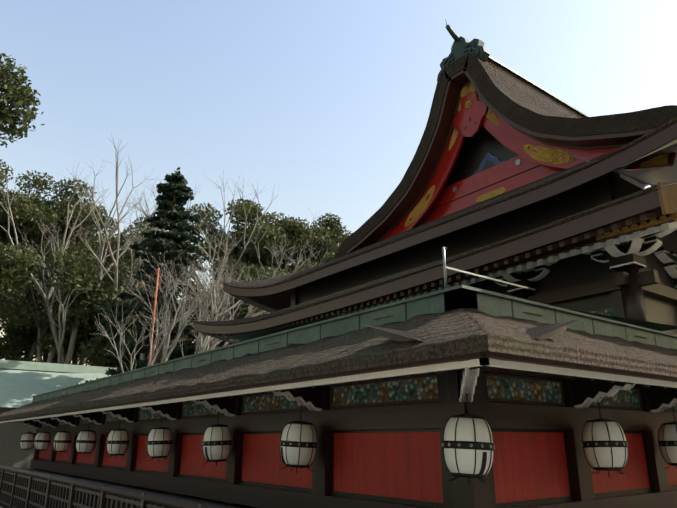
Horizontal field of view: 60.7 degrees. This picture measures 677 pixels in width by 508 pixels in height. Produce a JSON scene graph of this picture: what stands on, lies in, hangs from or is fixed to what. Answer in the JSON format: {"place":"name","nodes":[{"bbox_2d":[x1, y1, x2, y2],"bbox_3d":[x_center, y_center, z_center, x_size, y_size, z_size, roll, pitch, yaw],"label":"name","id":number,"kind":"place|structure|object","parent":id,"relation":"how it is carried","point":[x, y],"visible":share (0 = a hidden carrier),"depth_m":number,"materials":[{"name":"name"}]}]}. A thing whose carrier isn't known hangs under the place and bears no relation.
{"place":"outdoors","nodes":[
{"label":"outdoors","id":0,"kind":"place"},
{"bbox_2d":[0,53,44,148],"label":"tree","id":1,"kind":"object","parent":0,"point":[12,94],"visible":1,"depth_m":12.47,"materials":[{"name":"green plant"}]},
{"bbox_2d":[0,359,116,468],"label":"building","id":2,"kind":"structure","parent":0,"point":[22,383],"depth_m":32.96,"materials":[{"name":"metal"}]},
{"bbox_2d":[0,0,676,365],"label":"sky","id":3,"kind":"structure","parent":0,"point":[326,104],"materials":[{"name":"blue"}]},
{"label":"ground","id":4,"kind":"structure","parent":0,"visible":0},
{"bbox_2d":[0,270,86,359],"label":"broad tree","id":5,"kind":"object","parent":4,"relation":"on","point":[15,316],"visible":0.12,"depth_m":43.49,"materials":[{"name":"green plant"}]},
{"bbox_2d":[0,283,92,364],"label":"broad tree","id":6,"kind":"object","parent":4,"relation":"on","point":[21,342],"visible":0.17,"depth_m":45.06,"materials":[{"name":"green plant"}]},
{"bbox_2d":[0,159,93,360],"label":"broad tree","id":7,"kind":"object","parent":4,"relation":"on","point":[39,182],"visible":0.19,"depth_m":50.56,"materials":[{"name":"green plant"}]},
{"bbox_2d":[0,178,95,362],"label":"broad tree","id":8,"kind":"object","parent":4,"relation":"on","point":[69,183],"visible":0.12,"depth_m":50.66,"materials":[{"name":"green plant"}]},
{"bbox_2d":[13,217,115,364],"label":"bare tree","id":9,"kind":"object","parent":4,"relation":"on","point":[50,356],"visible":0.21,"depth_m":45.80,"materials":[{"name":"grey plant"}]},
{"bbox_2d":[0,165,143,363],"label":"bare tree","id":10,"kind":"object","parent":4,"relation":"on","point":[58,336],"visible":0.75,"depth_m":43.71,"materials":[{"name":"grey plant"}]},
{"bbox_2d":[0,230,148,364],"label":"broad tree","id":11,"kind":"object","parent":4,"relation":"on","point":[113,238],"visible":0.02,"depth_m":58.93,"materials":[{"name":"green plant"}]},
{"bbox_2d":[0,198,195,362],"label":"broad tree","id":12,"kind":"object","parent":4,"relation":"on","point":[88,272],"visible":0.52,"depth_m":45.30,"materials":[{"name":"green plant"}]},
{"bbox_2d":[48,290,154,366],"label":"broad tree","id":13,"kind":"object","parent":4,"relation":"on","point":[88,314],"visible":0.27,"depth_m":42.92,"materials":[{"name":"green plant"}]},
{"bbox_2d":[34,235,178,364],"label":"broad tree","id":14,"kind":"object","parent":4,"relation":"on","point":[80,247],"visible":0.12,"depth_m":50.99,"materials":[{"name":"green plant"}]},
{"bbox_2d":[0,465,225,507],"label":"fence","id":15,"kind":"object","parent":4,"relation":"on","point":[22,488],"visible":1,"depth_m":11.44,"materials":[{"name":"brown wood"}]},
{"bbox_2d":[35,278,192,372],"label":"broad tree","id":16,"kind":"object","parent":4,"relation":"on","point":[103,351],"visible":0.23,"depth_m":42.80,"materials":[{"name":"green plant"}]},
{"bbox_2d":[78,204,160,287],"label":"broad tree","id":17,"kind":"object","parent":4,"relation":"on","point":[142,224],"visible":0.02,"depth_m":56.89,"materials":[{"name":"green plant"}]},
{"bbox_2d":[57,137,219,366],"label":"bare tree","id":18,"kind":"object","parent":4,"relation":"on","point":[115,281],"visible":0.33,"depth_m":41.88,"materials":[{"name":"grey plant"}]},
{"bbox_2d":[76,167,228,384],"bbox_3d":[-10.634,3.251,35.148,7.858,18.835,8.046,-5,-19,17],"label":"conifer tree","id":19,"kind":"object","parent":4,"relation":"on","point":[171,217],"visible":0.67,"depth_m":35.22,"materials":[{"name":"green plant"}]},
{"bbox_2d":[108,177,198,360],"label":"bare tree","id":20,"kind":"object","parent":4,"relation":"on","point":[142,356],"visible":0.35,"depth_m":44.62,"materials":[{"name":"grey plant"}]},
{"bbox_2d":[149,268,159,363],"bbox_3d":[-9.207,5.555,28.091,0.129,10.135,0.129,-10,-20,28],"label":"pole","id":21,"kind":"object","parent":4,"relation":"on","point":[154,309],"visible":0.35,"depth_m":28.98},
{"bbox_2d":[95,250,218,372],"bbox_3d":[-9.122,5.049,28.835,5.504,11.600,6.829,-2,-18,5],"label":"bare tree","id":22,"kind":"object","parent":4,"relation":"on","point":[165,332],"visible":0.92,"depth_m":29.41,"materials":[{"name":"grey plant"}]},
{"bbox_2d":[126,285,235,362],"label":"broad tree","id":23,"kind":"object","parent":4,"relation":"on","point":[221,343],"depth_m":42.97,"materials":[{"name":"green plant"}]},
{"bbox_2d":[164,262,249,356],"bbox_3d":[-7.297,5.482,30.619,5.370,11.881,6.930,-5,-19,16],"label":"bare tree","id":24,"kind":"object","parent":4,"relation":"on","point":[203,318],"visible":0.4,"depth_m":31.58,"materials":[{"name":"grey plant"}]},
{"bbox_2d":[157,219,282,340],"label":"broad tree","id":25,"kind":"object","parent":4,"relation":"on","point":[254,268],"visible":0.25,"depth_m":49.73,"materials":[{"name":"green plant"}]},
{"bbox_2d":[116,225,333,347],"bbox_3d":[-5.952,5.110,34.223,15.450,14.808,5.042,-1,-18,4],"label":"bare tree","id":26,"kind":"object","parent":4,"relation":"on","point":[296,267],"visible":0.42,"depth_m":35.41,"materials":[{"name":"grey plant"}]},
{"bbox_2d":[187,221,297,352],"bbox_3d":[-5.139,4.581,30.806,6.641,13.715,5.206,4,-18,-12],"label":"bare tree","id":27,"kind":"object","parent":4,"relation":"on","point":[204,344],"visible":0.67,"depth_m":30.54,"materials":[{"name":"grey plant"}]},
{"bbox_2d":[186,198,301,284],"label":"broad tree","id":28,"kind":"object","parent":4,"relation":"on","point":[239,214],"visible":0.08,"depth_m":52.32,"materials":[{"name":"green plant"}]},
{"bbox_2d":[209,268,289,319],"bbox_3d":[-4.762,7.543,38.382,8.328,12.640,8.499,13,-22,-36],"label":"broad tree","id":29,"kind":"object","parent":4,"relation":"on","point":[242,314],"visible":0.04,"depth_m":37.02,"materials":[{"name":"green plant"}]},
{"bbox_2d":[186,171,326,276],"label":"bare tree","id":30,"kind":"object","parent":4,"relation":"on","point":[203,250],"visible":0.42,"depth_m":47.02,"materials":[{"name":"grey plant"}]},
{"bbox_2d":[243,217,336,270],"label":"broad tree","id":31,"kind":"object","parent":4,"relation":"on","point":[289,227],"visible":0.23,"depth_m":51.09,"materials":[{"name":"green plant"}]},
{"bbox_2d":[278,268,301,273],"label":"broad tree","id":32,"kind":"object","parent":4,"relation":"on","point":[290,272],"depth_m":46.53,"materials":[{"name":"green plant"}]},
{"bbox_2d":[267,239,320,270],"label":"bare tree","id":33,"kind":"object","parent":4,"relation":"on","point":[286,257],"visible":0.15,"depth_m":42.47,"materials":[{"name":"grey plant"}]},
{"bbox_2d":[278,212,351,270],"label":"broad tree","id":34,"kind":"object","parent":4,"relation":"on","point":[333,227],"visible":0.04,"depth_m":55.13,"materials":[{"name":"green plant"}]},
{"bbox_2d":[18,367,676,507],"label":"wing walls","id":35,"kind":"structure","parent":4,"relation":"on","point":[379,444],"depth_m":8.86,"materials":[{"name":"red wood"}]},
{"bbox_2d":[20,429,35,451],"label":"lantern","id":36,"kind":"object","parent":35,"relation":"attached to","point":[27,439],"visible":0.92,"depth_m":24.39,"materials":[{"name":"paper"}]},
{"bbox_2d":[34,426,50,452],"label":"lantern","id":37,"kind":"object","parent":35,"relation":"attached to","point":[42,441],"visible":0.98,"depth_m":22.15,"materials":[{"name":"paper"}]},
{"bbox_2d":[53,423,71,452],"bbox_3d":[-9.567,6.362,20.194,0.699,1.202,0.591,0,-18,0],"label":"lantern","id":38,"kind":"object","parent":35,"relation":"attached to","point":[62,441],"visible":1,"depth_m":19.96,"materials":[{"name":"paper"}]},
{"bbox_2d":[76,421,96,454],"bbox_3d":[-7.758,5.654,17.981,0.681,1.202,0.597,0,-18,0],"label":"lantern","id":39,"kind":"object","parent":35,"relation":"attached to","point":[86,441],"visible":1,"depth_m":17.73,"materials":[{"name":"paper"}]},
{"bbox_2d":[106,419,129,458],"bbox_3d":[-5.959,4.943,15.761,0.704,1.202,0.594,0,-18,-1],"label":"lantern","id":40,"kind":"object","parent":35,"relation":"attached to","point":[117,441],"visible":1,"depth_m":15.53,"materials":[{"name":"paper"}]},
{"bbox_2d":[147,413,172,460],"bbox_3d":[-4.110,4.255,13.609,0.748,1.202,0.600,13,-22,-36],"label":"lantern","id":41,"kind":"object","parent":35,"relation":"attached to","point":[159,441],"visible":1,"depth_m":13.31,"materials":[{"name":"paper"}]},
{"bbox_2d":[202,411,232,464],"bbox_3d":[-2.386,3.543,11.387,0.591,1.202,0.686,-5,-18,16],"label":"lantern","id":42,"kind":"object","parent":35,"relation":"attached to","point":[217,442],"visible":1,"depth_m":11.09,"materials":[{"name":"paper"}]},
{"bbox_2d":[280,401,317,472],"bbox_3d":[-0.555,2.817,9.120,0.713,1.201,0.594,1,-18,-2],"label":"lantern","id":43,"kind":"object","parent":35,"relation":"attached to","point":[298,443],"visible":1,"depth_m":8.88,"materials":[{"name":"paper"}]},
{"bbox_2d":[0,308,676,422],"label":"wing roof","id":44,"kind":"structure","parent":35,"relation":"on","point":[456,332],"depth_m":7.11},
{"bbox_2d":[0,320,676,423],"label":"roof trim","id":45,"kind":"structure","parent":35,"relation":"attached to","point":[493,360],"depth_m":6.29,"materials":[{"name":"brown wood"}]},
{"bbox_2d":[32,285,676,401],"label":"roof ridge","id":46,"kind":"object","parent":35,"relation":"on","point":[491,303],"visible":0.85,"depth_m":9.07,"materials":[{"name":"metal"}]},
{"bbox_2d":[304,154,676,305],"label":"metal railing","id":47,"kind":"object","parent":46,"relation":"on","point":[445,267],"visible":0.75,"depth_m":8.16,"materials":[{"name":"metal"}]},
{"bbox_2d":[442,394,494,485],"bbox_3d":[1.516,2.066,6.772,0.675,1.201,0.629,13,-22,-36],"label":"lantern","id":48,"kind":"object","parent":35,"relation":"attached to","point":[468,445],"visible":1,"depth_m":6.47,"materials":[{"name":"paper"}]},
{"bbox_2d":[269,171,676,334],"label":"building wall","id":49,"kind":"structure","parent":35,"relation":"on","point":[635,278],"depth_m":12.73,"materials":[{"name":"brown wood"}]},
{"bbox_2d":[193,181,676,343],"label":"roof","id":50,"kind":"structure","parent":49,"relation":"attached to","point":[646,211],"depth_m":11.80,"materials":[{"name":"brown wood"}]},
{"bbox_2d":[222,56,676,312],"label":"roof","id":51,"kind":"structure","parent":49,"relation":"on","point":[270,295],"depth_m":16.97,"materials":[{"name":"brown wood"}]},
{"bbox_2d":[437,22,489,80],"bbox_3d":[4.263,-7.402,20.816,1.035,2.001,2.200,13,-22,-36],"label":"ridge ornament","id":52,"kind":"object","parent":51,"relation":"on","point":[461,46],"visible":0.67,"depth_m":20.73,"materials":[{"name":"green metal"}]},
{"bbox_2d":[338,53,676,255],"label":"gable","id":53,"kind":"structure","parent":51,"relation":"attached to","point":[486,136],"depth_m":19.91,"materials":[{"name":"red wood"}]},
{"bbox_2d":[582,397,628,476],"bbox_3d":[3.764,2.542,8.261,0.598,1.202,0.697,1,-18,-2],"label":"lantern","id":54,"kind":"object","parent":35,"relation":"attached to","point":[604,444],"visible":0.98,"depth_m":7.94,"materials":[{"name":"paper"}]},
{"bbox_2d":[658,403,676,468],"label":"lantern","id":55,"kind":"object","parent":35,"relation":"attached to","point":[667,438],"visible":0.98,"depth_m":9.44,"materials":[{"name":"paper"}]}
]}

